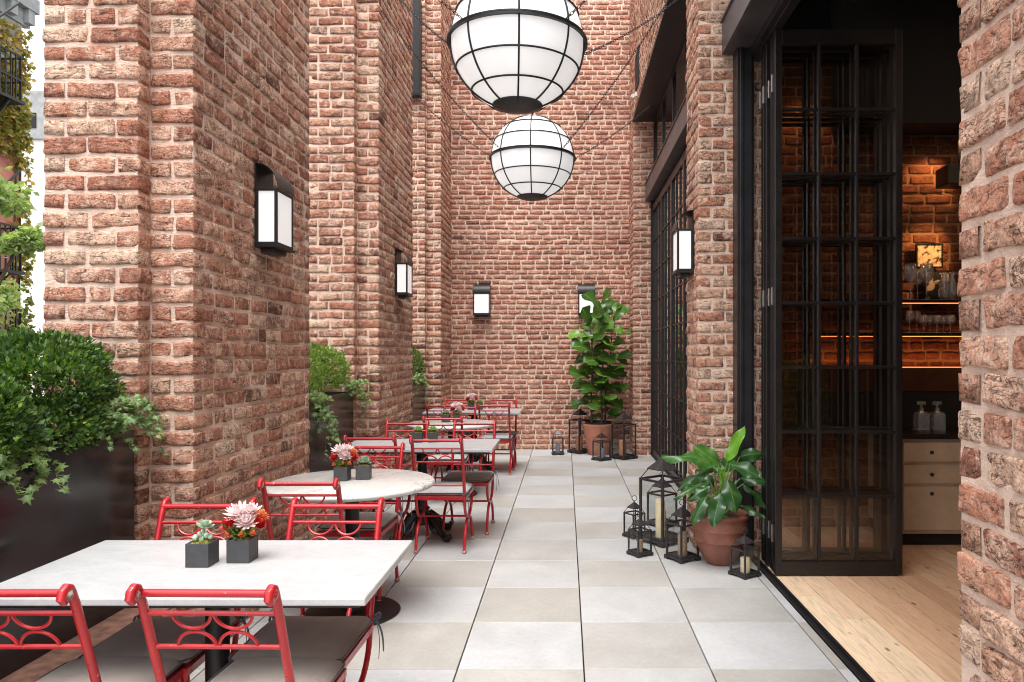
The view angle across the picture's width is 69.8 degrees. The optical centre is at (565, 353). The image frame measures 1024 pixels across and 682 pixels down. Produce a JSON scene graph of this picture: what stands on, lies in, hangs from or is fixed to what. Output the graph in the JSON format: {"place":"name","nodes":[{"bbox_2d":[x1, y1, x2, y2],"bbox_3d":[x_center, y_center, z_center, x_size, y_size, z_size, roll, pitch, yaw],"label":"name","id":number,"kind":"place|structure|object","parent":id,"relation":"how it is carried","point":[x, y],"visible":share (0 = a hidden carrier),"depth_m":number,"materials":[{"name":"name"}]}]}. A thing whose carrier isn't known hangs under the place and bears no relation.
{"place":"outdoors","nodes":[
{"label":"outdoors","id":0,"kind":"place"},
{"bbox_2d":[20,91,44,395],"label":"white building","id":1,"kind":"structure","parent":0,"point":[37,135],"depth_m":30.00,"materials":[{"name":"paint"}]},
{"bbox_2d":[22,0,44,90],"label":"sky","id":2,"kind":"structure","parent":0,"point":[37,46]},
{"bbox_2d":[454,453,584,681],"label":"terrace base","id":3,"kind":"object","parent":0,"point":[579,588],"depth_m":4.62,"materials":[{"name":"paint"}]},
{"bbox_2d":[190,449,859,681],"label":"terrace floor","id":4,"kind":"structure","parent":0,"point":[656,616],"depth_m":4.42,"materials":[{"name":"tile"}]},
{"bbox_2d":[0,608,181,681],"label":"brick ledge","id":5,"kind":"object","parent":4,"relation":"on","point":[46,663],"visible":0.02,"depth_m":2.84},
{"bbox_2d":[0,431,133,679],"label":"planter box","id":6,"kind":"object","parent":5,"relation":"on","point":[50,523],"visible":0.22,"depth_m":2.91,"materials":[{"name":"metal"}]},
{"bbox_2d":[0,369,53,465],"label":"boxwood shrub","id":7,"kind":"object","parent":6,"relation":"on","point":[21,406],"visible":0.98,"depth_m":2.65,"materials":[{"name":"green plant"}]},
{"bbox_2d":[0,441,70,504],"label":"ivy plant","id":8,"kind":"object","parent":6,"relation":"in","point":[41,466],"visible":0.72,"depth_m":2.73,"materials":[{"name":"green plant"}]},
{"bbox_2d":[0,325,129,452],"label":"boxwood shrub","id":9,"kind":"object","parent":6,"relation":"on","point":[19,361],"visible":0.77,"depth_m":3.00,"materials":[{"name":"green plant"}]},
{"bbox_2d":[71,393,167,455],"bbox_3d":[-1.973,0.335,3.293,0.271,0.316,0.561,0,0,0],"label":"ivy plant","id":10,"kind":"object","parent":6,"relation":"in","point":[130,406],"visible":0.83,"depth_m":3.30,"materials":[{"name":"green plant"}]},
{"bbox_2d":[0,583,182,681],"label":"garden chair","id":11,"kind":"object","parent":4,"relation":"on","point":[90,667],"visible":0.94,"depth_m":2.02,"materials":[{"name":"red paint"}]},
{"bbox_2d":[77,497,258,681],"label":"garden chair","id":12,"kind":"object","parent":4,"relation":"on","point":[128,640],"visible":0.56,"depth_m":2.68,"materials":[{"name":"red paint"}]},
{"bbox_2d":[42,0,310,662],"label":"brick pier","id":13,"kind":"structure","parent":4,"relation":"on","point":[168,284],"depth_m":3.55,"materials":[{"name":"brick"}]},
{"bbox_2d":[254,162,294,256],"bbox_3d":[-1.728,-0.847,4.350,0.138,0.515,0.272,0,0,0],"label":"wall lantern","id":14,"kind":"object","parent":13,"relation":"attached to","point":[273,222],"depth_m":4.25,"materials":[{"name":"black metal"}]},
{"bbox_2d":[400,0,676,113],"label":"globe pendant","id":15,"kind":"object","parent":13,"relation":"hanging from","point":[517,56],"visible":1,"depth_m":4.64,"materials":[{"name":"white glass"}]},
{"bbox_2d":[0,540,412,681],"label":"marble table","id":16,"kind":"object","parent":4,"relation":"on","point":[310,573],"visible":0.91,"depth_m":2.47,"materials":[{"name":"white stone"}]},
{"bbox_2d":[185,519,218,567],"bbox_3d":[-1.276,0.660,2.566,0.082,0.158,0.081,0,0,0],"label":"succulent pot","id":17,"kind":"object","parent":16,"relation":"on","point":[202,549],"visible":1,"depth_m":2.54,"materials":[{"name":"grey ceramic"}]},
{"bbox_2d":[221,501,269,562],"bbox_3d":[-1.149,0.634,2.621,0.153,0.210,0.135,0,0,-44],"label":"flower pot","id":18,"kind":"object","parent":16,"relation":"on","point":[242,545],"visible":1,"depth_m":2.60,"materials":[{"name":"grey ceramic"}]},
{"bbox_2d":[124,583,346,681],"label":"garden chair","id":19,"kind":"object","parent":4,"relation":"on","point":[285,667],"visible":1,"depth_m":2.00,"materials":[{"name":"red paint"}]},
{"bbox_2d":[228,497,385,681],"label":"garden chair","id":20,"kind":"object","parent":4,"relation":"on","point":[343,638],"visible":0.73,"depth_m":2.77,"materials":[{"name":"red paint"}]},
{"bbox_2d":[257,478,368,615],"bbox_3d":[-1.306,1.055,3.853,0.477,0.900,0.637,0,0,-1],"label":"garden chair","id":21,"kind":"object","parent":4,"relation":"on","point":[262,484],"visible":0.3,"depth_m":3.61,"materials":[{"name":"red paint"}]},
{"bbox_2d":[309,501,375,537],"bbox_3d":[-2.144,1.333,6.050,0.711,0.350,1.805,0,0,0],"label":"brick ledge","id":22,"kind":"object","parent":4,"relation":"on","point":[314,528],"visible":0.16,"depth_m":5.40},
{"bbox_2d":[309,392,352,472],"bbox_3d":[-2.240,0.758,6.055,0.470,0.800,1.710,0,0,0],"label":"planter box","id":23,"kind":"object","parent":22,"relation":"on","point":[342,406],"visible":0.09,"depth_m":6.18,"materials":[{"name":"metal"}]},
{"bbox_2d":[309,346,331,394],"bbox_3d":[-2.220,0.159,5.919,0.572,0.501,0.666,0,0,0],"label":"boxwood shrub","id":24,"kind":"object","parent":23,"relation":"on","point":[319,379],"visible":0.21,"depth_m":5.96,"materials":[{"name":"green plant"}]},
{"bbox_2d":[309,390,341,461],"bbox_3d":[-1.973,0.586,6.017,0.196,0.602,0.614,0,0,0],"label":"ivy plant","id":25,"kind":"object","parent":23,"relation":"in","point":[318,398],"visible":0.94,"depth_m":5.96,"materials":[{"name":"green plant"}]},
{"bbox_2d":[309,341,351,391],"bbox_3d":[-2.224,0.150,6.500,0.586,0.518,0.717,0,0,0],"label":"boxwood shrub","id":26,"kind":"object","parent":23,"relation":"on","point":[337,380],"visible":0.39,"depth_m":6.47,"materials":[{"name":"green plant"}]},
{"bbox_2d":[341,378,371,417],"bbox_3d":[-1.972,0.423,6.882,0.164,0.385,0.427,0,0,37],"label":"ivy plant","id":27,"kind":"object","parent":23,"relation":"in","point":[352,386],"visible":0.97,"depth_m":6.89,"materials":[{"name":"green plant"}]},
{"bbox_2d":[266,469,434,625],"bbox_3d":[-1.240,1.123,4.250,0.950,0.765,0.950,0,0,30],"label":"marble table","id":28,"kind":"object","parent":4,"relation":"on","point":[388,483],"visible":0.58,"depth_m":4.18,"materials":[{"name":"white stone"}]},
{"bbox_2d":[329,443,357,480],"bbox_3d":[-1.299,0.632,4.278,0.169,0.215,0.125,0,0,0],"label":"flower pot","id":29,"kind":"object","parent":28,"relation":"on","point":[342,470],"visible":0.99,"depth_m":4.25,"materials":[{"name":"grey ceramic"}]},
{"bbox_2d":[356,456,371,479],"bbox_3d":[-1.192,0.671,4.320,0.091,0.136,0.097,0,0,-6],"label":"succulent pot","id":30,"kind":"object","parent":28,"relation":"on","point":[364,468],"visible":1,"depth_m":4.28,"materials":[{"name":"grey ceramic"}]},
{"bbox_2d":[309,0,412,509],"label":"brick pier","id":31,"kind":"structure","parent":4,"relation":"on","point":[360,140],"depth_m":7.05,"materials":[{"name":"brick"}]},
{"bbox_2d":[395,249,412,298],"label":"wall lantern","id":32,"kind":"object","parent":31,"relation":"attached to","point":[403,280],"depth_m":7.71,"materials":[{"name":"black metal"}]},
{"bbox_2d":[317,442,404,600],"bbox_3d":[-1.300,1.055,4.707,0.477,0.900,0.637,0,0,1],"label":"garden chair","id":33,"kind":"object","parent":4,"relation":"on","point":[389,520],"visible":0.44,"depth_m":4.69,"materials":[{"name":"red paint"}]},
{"bbox_2d":[343,435,411,539],"bbox_3d":[-1.464,1.055,5.743,0.477,0.900,0.637,0,0,0],"label":"garden chair","id":34,"kind":"object","parent":4,"relation":"on","point":[392,438],"visible":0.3,"depth_m":5.52,"materials":[{"name":"red paint"}]},
{"bbox_2d":[372,420,429,534],"bbox_3d":[-1.437,1.055,6.387,0.477,0.900,0.637,0,0,-1],"label":"garden chair","id":35,"kind":"object","parent":4,"relation":"on","point":[388,423],"visible":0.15,"depth_m":6.62,"materials":[{"name":"red paint"}]},
{"bbox_2d":[335,439,499,541],"bbox_3d":[-1.180,1.122,6.020,1.224,0.764,0.690,0,0,0],"label":"marble table","id":36,"kind":"object","parent":4,"relation":"on","point":[479,446],"visible":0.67,"depth_m":5.90,"materials":[{"name":"white stone"}]},
{"bbox_2d":[412,380,424,432],"bbox_3d":[-2.240,0.758,9.550,0.470,0.800,1.740,0,0,0],"label":"planter box","id":37,"kind":"object","parent":4,"relation":"on","point":[418,407],"visible":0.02,"depth_m":9.96,"materials":[{"name":"metal"}]},
{"bbox_2d":[412,347,424,375],"bbox_3d":[-2.183,0.119,10.005,0.567,0.582,0.743,0,0,0],"label":"boxwood shrub","id":38,"kind":"object","parent":37,"relation":"on","point":[418,362],"visible":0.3,"depth_m":9.93,"materials":[{"name":"green plant"}]},
{"bbox_2d":[412,372,429,404],"bbox_3d":[-1.989,0.483,9.830,0.228,0.483,1.066,0,0,0],"label":"ivy plant","id":39,"kind":"object","parent":37,"relation":"in","point":[417,377],"visible":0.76,"depth_m":9.82,"materials":[{"name":"green plant"}]},
{"bbox_2d":[412,0,451,432],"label":"brick pier","id":40,"kind":"structure","parent":4,"relation":"on","point":[431,237],"depth_m":10.56,"materials":[{"name":"brick"}]},
{"bbox_2d":[412,0,421,97],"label":"window","id":41,"kind":"structure","parent":40,"relation":"attached to","point":[417,50],"depth_m":10.30,"materials":[{"name":"paint"}]},
{"bbox_2d":[409,436,473,553],"bbox_3d":[-0.944,1.055,5.633,0.477,0.900,0.637,0,0,1],"label":"garden chair","id":42,"kind":"object","parent":4,"relation":"on","point":[463,490],"visible":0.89,"depth_m":5.51,"materials":[{"name":"red paint"}]},
{"bbox_2d":[425,403,460,474],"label":"garden chair","id":43,"kind":"object","parent":4,"relation":"on","point":[427,410],"visible":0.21,"depth_m":8.96,"materials":[{"name":"red paint"}]},
{"bbox_2d":[422,416,468,504],"bbox_3d":[-1.205,1.055,7.393,0.477,0.900,0.637,0,0,-1],"label":"garden chair","id":44,"kind":"object","parent":4,"relation":"on","point":[457,457],"visible":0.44,"depth_m":7.27,"materials":[{"name":"red paint"}]},
{"bbox_2d":[406,419,493,496],"bbox_3d":[-1.220,1.123,7.830,0.950,0.765,0.950,0,0,35],"label":"marble table","id":45,"kind":"object","parent":4,"relation":"on","point":[440,422],"visible":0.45,"depth_m":7.77,"materials":[{"name":"white stone"}]},
{"bbox_2d":[450,401,464,421],"bbox_3d":[-1.170,0.629,7.922,0.170,0.221,0.144,0,0,0],"label":"flower pot","id":46,"kind":"object","parent":45,"relation":"on","point":[458,406],"visible":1,"depth_m":7.90,"materials":[{"name":"grey ceramic"}]},
{"bbox_2d":[434,405,476,481],"bbox_3d":[-1.256,1.055,8.367,0.477,0.900,0.637,0,0,2],"label":"garden chair","id":47,"kind":"object","parent":4,"relation":"on","point":[442,437],"visible":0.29,"depth_m":8.50,"materials":[{"name":"red paint"}]},
{"bbox_2d":[442,420,498,534],"bbox_3d":[-0.832,1.055,6.387,0.477,0.900,0.637,0,0,1],"label":"garden chair","id":48,"kind":"object","parent":4,"relation":"on","point":[481,478],"visible":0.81,"depth_m":6.30,"materials":[{"name":"red paint"}]},
{"bbox_2d":[422,408,522,470],"bbox_3d":[-1.190,1.122,9.530,1.224,0.764,0.690,0,0,0],"label":"marble table","id":49,"kind":"object","parent":4,"relation":"on","point":[515,411],"visible":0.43,"depth_m":9.35,"materials":[{"name":"white stone"}]},
{"bbox_2d":[478,403,513,474],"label":"garden chair","id":50,"kind":"object","parent":4,"relation":"on","point":[505,437],"visible":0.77,"depth_m":9.05,"materials":[{"name":"red paint"}]},
{"bbox_2d":[484,398,519,469],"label":"garden chair","id":51,"kind":"object","parent":4,"relation":"on","point":[515,433],"visible":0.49,"depth_m":9.84,"materials":[{"name":"red paint"}]},
{"bbox_2d":[450,0,629,448],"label":"brick wall","id":52,"kind":"structure","parent":4,"relation":"on","point":[534,264],"depth_m":11.50,"materials":[{"name":"brick"}]},
{"bbox_2d":[473,284,490,316],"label":"wall lantern","id":53,"kind":"object","parent":52,"relation":"attached to","point":[481,300],"depth_m":11.37,"materials":[{"name":"glass"}]},
{"bbox_2d":[578,284,594,314],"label":"wall lantern","id":54,"kind":"object","parent":52,"relation":"attached to","point":[583,289],"depth_m":11.37,"materials":[{"name":"glass"}]},
{"bbox_2d":[567,406,589,453],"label":"candle lantern","id":55,"kind":"object","parent":4,"relation":"on","point":[579,412],"visible":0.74,"depth_m":11.07,"materials":[{"name":"brown metal"}]},
{"bbox_2d":[583,420,613,455],"bbox_3d":[0.490,1.259,10.930,0.464,0.492,0.464,0,0,0],"label":"fig pot","id":56,"kind":"object","parent":4,"relation":"on","point":[592,430],"visible":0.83,"depth_m":10.77,"materials":[{"name":"orange ceramic"}]},
{"bbox_2d":[567,288,631,422],"bbox_3d":[0.503,0.050,10.936,0.962,2.054,0.741,0,0,0],"label":"fig tree","id":57,"kind":"object","parent":56,"relation":"on","point":[600,319],"visible":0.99,"depth_m":10.89,"materials":[{"name":"green plant"}]},
{"bbox_2d":[591,429,611,460],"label":"candle lantern","id":58,"kind":"object","parent":4,"relation":"on","point":[601,435],"visible":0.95,"depth_m":10.33,"materials":[{"name":"brown metal"}]},
{"bbox_2d":[611,408,637,459],"bbox_3d":[0.835,1.145,10.520,0.286,0.719,0.286,0,0,-40],"label":"candle lantern","id":59,"kind":"object","parent":4,"relation":"on","point":[623,416],"visible":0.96,"depth_m":10.48,"materials":[{"name":"brown metal"}]},
{"bbox_2d":[622,495,645,538],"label":"candle lantern","id":60,"kind":"object","parent":4,"relation":"on","point":[634,505],"visible":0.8,"depth_m":6.00,"materials":[{"name":"brown metal"}]},
{"bbox_2d":[626,511,652,557],"bbox_3d":[0.555,1.343,5.480,0.146,0.324,0.146,0,0,-32],"label":"candle lantern","id":61,"kind":"object","parent":4,"relation":"on","point":[639,522],"visible":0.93,"depth_m":5.46,"materials":[{"name":"brown metal"}]},
{"bbox_2d":[629,0,652,454],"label":"brick pier","id":62,"kind":"structure","parent":4,"relation":"on","point":[641,148],"depth_m":10.86,"materials":[{"name":"brick"}]},
{"bbox_2d":[651,201,654,453],"bbox_3d":[1.320,-0.377,10.844,0.120,3.764,0.027,0,0,0],"label":"door jamb","id":63,"kind":"object","parent":62,"relation":"attached to","point":[652,202],"depth_m":10.83,"materials":[{"name":"paint"}]},
{"bbox_2d":[632,0,686,121],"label":"steel beam","id":64,"kind":"structure","parent":62,"relation":"attached to","point":[671,34],"depth_m":8.54,"materials":[{"name":"metal"}]},
{"bbox_2d":[633,0,665,114],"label":"brick wall","id":65,"kind":"structure","parent":64,"relation":"on","point":[644,11],"depth_m":9.41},
{"bbox_2d":[381,3,665,200],"bbox_3d":[-0.400,-3.684,7.926,2.811,4.035,1.562,0,0,0],"label":"globe pendant","id":66,"kind":"object","parent":65,"relation":"hanging from","point":[532,157],"visible":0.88,"depth_m":7.64,"materials":[{"name":"white glass"}]},
{"bbox_2d":[635,46,638,91],"bbox_3d":[0.990,-3.944,10.150,0.015,0.480,0.420,0,0,0],"label":"wall vent","id":67,"kind":"object","parent":65,"relation":"attached to","point":[636,69],"depth_m":10.15,"materials":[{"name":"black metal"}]},
{"bbox_2d":[644,96,686,200],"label":"steel lintel","id":68,"kind":"structure","parent":62,"relation":"attached to","point":[673,148],"depth_m":8.60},
{"bbox_2d":[653,35,686,164],"bbox_3d":[1.330,-2.857,8.470,0.060,1.145,4.760,0,0,0],"label":"transom window","id":69,"kind":"structure","parent":68,"relation":"on","point":[675,93],"depth_m":9.18,"materials":[{"name":"glass"}]},
{"bbox_2d":[653,35,686,164],"bbox_3d":[1.330,-2.856,8.470,0.060,1.145,4.760,0,0,0],"label":"window frame","id":70,"kind":"structure","parent":69,"relation":"in","point":[684,48],"depth_m":9.20,"materials":[{"name":"metal"}]},
{"bbox_2d":[636,450,688,547],"bbox_3d":[0.775,1.138,5.860,0.297,0.735,0.297,0,0,-38],"label":"candle lantern","id":71,"kind":"object","parent":4,"relation":"on","point":[661,464],"visible":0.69,"depth_m":5.82,"materials":[{"name":"brown metal"}]},
{"bbox_2d":[655,498,664,537],"bbox_3d":[0.755,1.310,5.840,0.078,0.304,0.078,0,0,0],"label":"candle","id":72,"kind":"object","parent":71,"relation":"on","point":[657,517],"visible":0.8,"depth_m":5.81,"materials":[{"name":"beige wax"}]},
{"bbox_2d":[646,472,678,527],"bbox_3d":[0.845,1.272,6.420,0.213,0.467,0.213,0,0,-38],"label":"candle lantern","id":73,"kind":"object","parent":4,"relation":"on","point":[651,521],"visible":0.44,"depth_m":6.40,"materials":[{"name":"brown metal"}]},
{"bbox_2d":[651,454,682,491],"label":"door track","id":74,"kind":"structure","parent":4,"relation":"on","point":[667,473],"depth_m":8.80,"materials":[{"name":"metal"}]},
{"bbox_2d":[653,192,660,459],"bbox_3d":[1.319,-0.350,10.360,0.068,3.688,0.950,0,0,0],"label":"glass door","id":75,"kind":"structure","parent":74,"relation":"on","point":[657,327],"depth_m":10.42,"materials":[{"name":"metal"}]},
{"bbox_2d":[661,175,670,474],"bbox_3d":[1.319,-0.350,9.415,0.068,3.688,0.950,0,0,0],"label":"glass door","id":76,"kind":"structure","parent":74,"relation":"on","point":[666,318],"depth_m":9.49,"materials":[{"name":"metal"}]},
{"bbox_2d":[671,153,683,488],"bbox_3d":[1.319,-0.350,8.470,0.068,3.688,0.950,0,0,0],"label":"glass door","id":77,"kind":"structure","parent":74,"relation":"on","point":[677,333],"depth_m":8.56,"materials":[{"name":"metal"}]},
{"bbox_2d":[684,149,686,477],"bbox_3d":[1.319,-0.350,7.525,0.068,3.688,0.950,0,0,0],"label":"glass door","id":78,"kind":"structure","parent":74,"relation":"on","point":[685,346],"depth_m":7.94,"materials":[{"name":"metal"}]},
{"bbox_2d":[664,499,700,563],"bbox_3d":[0.855,1.285,5.360,0.193,0.441,0.193,0,0,-32],"label":"candle lantern","id":79,"kind":"object","parent":4,"relation":"on","point":[681,512],"visible":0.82,"depth_m":5.33,"materials":[{"name":"brown metal"}]},
{"bbox_2d":[690,507,749,565],"bbox_3d":[1.110,1.320,5.270,0.426,0.370,0.426,0,0,0],"label":"terracotta pot","id":80,"kind":"object","parent":4,"relation":"on","point":[715,543],"visible":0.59,"depth_m":5.12,"materials":[{"name":"ceramic"}]},
{"bbox_2d":[661,426,765,526],"bbox_3d":[1.063,0.853,5.252,0.786,0.679,0.581,0,0,0],"label":"paddle leaf plant","id":81,"kind":"object","parent":80,"relation":"on","point":[725,500],"visible":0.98,"depth_m":5.16,"materials":[{"name":"green plant"}]},
{"bbox_2d":[685,0,760,551],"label":"brick pier","id":82,"kind":"structure","parent":4,"relation":"on","point":[709,202],"depth_m":5.54,"materials":[{"name":"brick"}]},
{"bbox_2d":[671,210,693,278],"bbox_3d":[0.928,-0.862,5.820,0.138,0.515,0.272,0,0,0],"label":"wall lantern","id":83,"kind":"object","parent":82,"relation":"attached to","point":[682,253],"depth_m":5.70,"materials":[{"name":"glass"}]},
{"bbox_2d":[733,47,753,556],"bbox_3d":[1.333,-0.377,5.461,0.135,3.764,0.152,0,0,0],"label":"door jamb","id":84,"kind":"object","parent":82,"relation":"attached to","point":[743,237],"depth_m":5.40,"materials":[{"name":"paint"}]},
{"bbox_2d":[720,0,778,54],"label":"steel lintel","id":85,"kind":"structure","parent":82,"relation":"attached to","point":[742,22],"depth_m":5.10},
{"bbox_2d":[750,0,800,61],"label":"head track","id":86,"kind":"structure","parent":85,"relation":"attached to","point":[781,13],"depth_m":4.91,"materials":[{"name":"metal"}]},
{"bbox_2d":[759,50,878,560],"bbox_3d":[1.846,-0.350,5.309,0.874,3.688,0.068,0,0,0],"label":"folding door","id":87,"kind":"structure","parent":86,"relation":"hanging from","point":[874,63],"depth_m":5.28,"materials":[{"name":"metal"}]},
{"bbox_2d":[762,43,886,564],"bbox_3d":[1.838,-0.350,5.194,0.874,3.688,0.068,0,0,0],"label":"folding door","id":88,"kind":"structure","parent":86,"relation":"hanging from","point":[882,58],"depth_m":5.17,"materials":[{"name":"metal"}]},
{"bbox_2d":[767,36,892,569],"bbox_3d":[1.846,-0.350,5.084,0.874,3.688,0.068,0,0,0],"label":"folding door","id":89,"kind":"structure","parent":86,"relation":"hanging from","point":[888,50],"depth_m":5.06,"materials":[{"name":"metal"}]},
{"bbox_2d":[771,29,901,574],"bbox_3d":[1.838,-0.350,4.974,0.874,3.688,0.068,0,0,0],"label":"folding door","id":90,"kind":"structure","parent":86,"relation":"hanging from","point":[855,38],"depth_m":4.94,"materials":[{"name":"metal"}]},
{"bbox_2d":[728,527,761,579],"bbox_3d":[1.215,1.343,4.970,0.159,0.324,0.159,0,0,-33],"label":"candle lantern","id":91,"kind":"object","parent":4,"relation":"on","point":[744,541],"visible":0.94,"depth_m":4.95,"materials":[{"name":"brown metal"}]},
{"bbox_2d":[957,0,1023,681],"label":"brick pier","id":92,"kind":"structure","parent":4,"relation":"on","point":[990,555],"depth_m":1.72,"materials":[{"name":"brick"}]},
{"bbox_2d":[782,0,830,28],"bbox_3d":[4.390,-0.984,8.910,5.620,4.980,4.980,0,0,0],"label":"ceiling","id":93,"kind":"structure","parent":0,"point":[810,14],"depth_m":6.42,"materials":[{"name":"paint"}]},
{"bbox_2d":[754,526,961,681],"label":"wood floor","id":94,"kind":"structure","parent":0,"point":[904,627],"depth_m":4.31,"materials":[{"name":"brown wood"}]},
{"bbox_2d":[782,66,961,526],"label":"brick wall","id":95,"kind":"structure","parent":94,"relation":"on","point":[930,212],"depth_m":6.36,"materials":[{"name":"brick"}]},
{"bbox_2d":[810,299,960,307],"bbox_3d":[3.175,-0.424,6.190,2.250,0.050,0.280,0,0,0],"label":"bar shelf","id":96,"kind":"object","parent":95,"relation":"attached to","point":[930,302],"visible":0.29,"depth_m":6.05,"materials":[{"name":"black metal"}]},
{"bbox_2d":[924,270,950,298],"bbox_3d":[3.185,-0.587,6.270,0.224,0.250,0.024,0,0,0],"label":"framed picture","id":97,"kind":"object","parent":96,"relation":"on","point":[932,289],"visible":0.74,"depth_m":6.27},
{"bbox_2d":[810,333,961,338],"bbox_3d":[3.175,-0.149,6.190,2.250,0.050,0.280,0,0,0],"label":"bar shelf","id":98,"kind":"object","parent":95,"relation":"attached to","point":[923,335],"visible":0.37,"depth_m":6.05,"materials":[{"name":"wood"}]},
{"bbox_2d":[915,243,942,267],"bbox_3d":[3.119,-0.841,6.280,0.232,0.209,0.024,0,0,0],"label":"framed picture","id":99,"kind":"object","parent":95,"relation":"attached to","point":[927,255],"visible":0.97,"depth_m":6.28},
{"bbox_2d":[868,427,961,544],"bbox_3d":[3.605,1.063,6.001,2.050,0.884,0.678,0,0,0],"label":"bar cabinet","id":100,"kind":"object","parent":94,"relation":"on","point":[931,483],"visible":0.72,"depth_m":5.69,"materials":[{"name":"brown wood"}]},
{"bbox_2d":[797,367,961,426],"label":"backsplash","id":101,"kind":"structure","parent":100,"relation":"on","point":[928,385],"depth_m":6.18,"materials":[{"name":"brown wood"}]},
{"bbox_3d":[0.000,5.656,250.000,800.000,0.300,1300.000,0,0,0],"label":"street","id":102,"kind":"structure","parent":0,"visible":0},
{"bbox_2d":[0,0,39,332],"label":"brick building","id":103,"kind":"structure","parent":102,"relation":"on","point":[21,13],"depth_m":15.49,"materials":[{"name":"brown brick"}]},
{"bbox_2d":[0,18,36,420],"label":"wall creeper","id":104,"kind":"object","parent":103,"relation":"attached to","point":[16,143],"depth_m":15.93,"materials":[{"name":"green plant"}]},
{"bbox_2d":[0,166,44,336],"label":"street tree","id":105,"kind":"object","parent":102,"relation":"on","point":[26,241],"visible":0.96,"depth_m":13.10,"materials":[{"name":"green plant"}]},
{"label":"wall side","id":106,"kind":"structure","parent":0,"visible":0},
{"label":"ceiling","id":107,"kind":"structure","parent":106,"relation":"on","visible":0},
{"bbox_2d":[831,0,961,134],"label":"bulkhead","id":108,"kind":"object","parent":107,"relation":"attached to","point":[931,71],"visible":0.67,"depth_m":6.00,"materials":[{"name":"paint"}]},
{"bbox_2d":[936,126,961,188],"bbox_3d":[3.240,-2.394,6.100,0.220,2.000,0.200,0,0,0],"label":"wall speaker","id":109,"kind":"object","parent":108,"relation":"attached to","point":[947,176],"depth_m":6.04,"materials":[{"name":"black metal"}]},
{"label":"subfloor","id":110,"kind":"structure","parent":0,"visible":0},
{"bbox_2d":[750,557,875,681],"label":"door track","id":111,"kind":"structure","parent":110,"relation":"on","point":[849,661],"depth_m":4.00,"materials":[{"name":"metal"}]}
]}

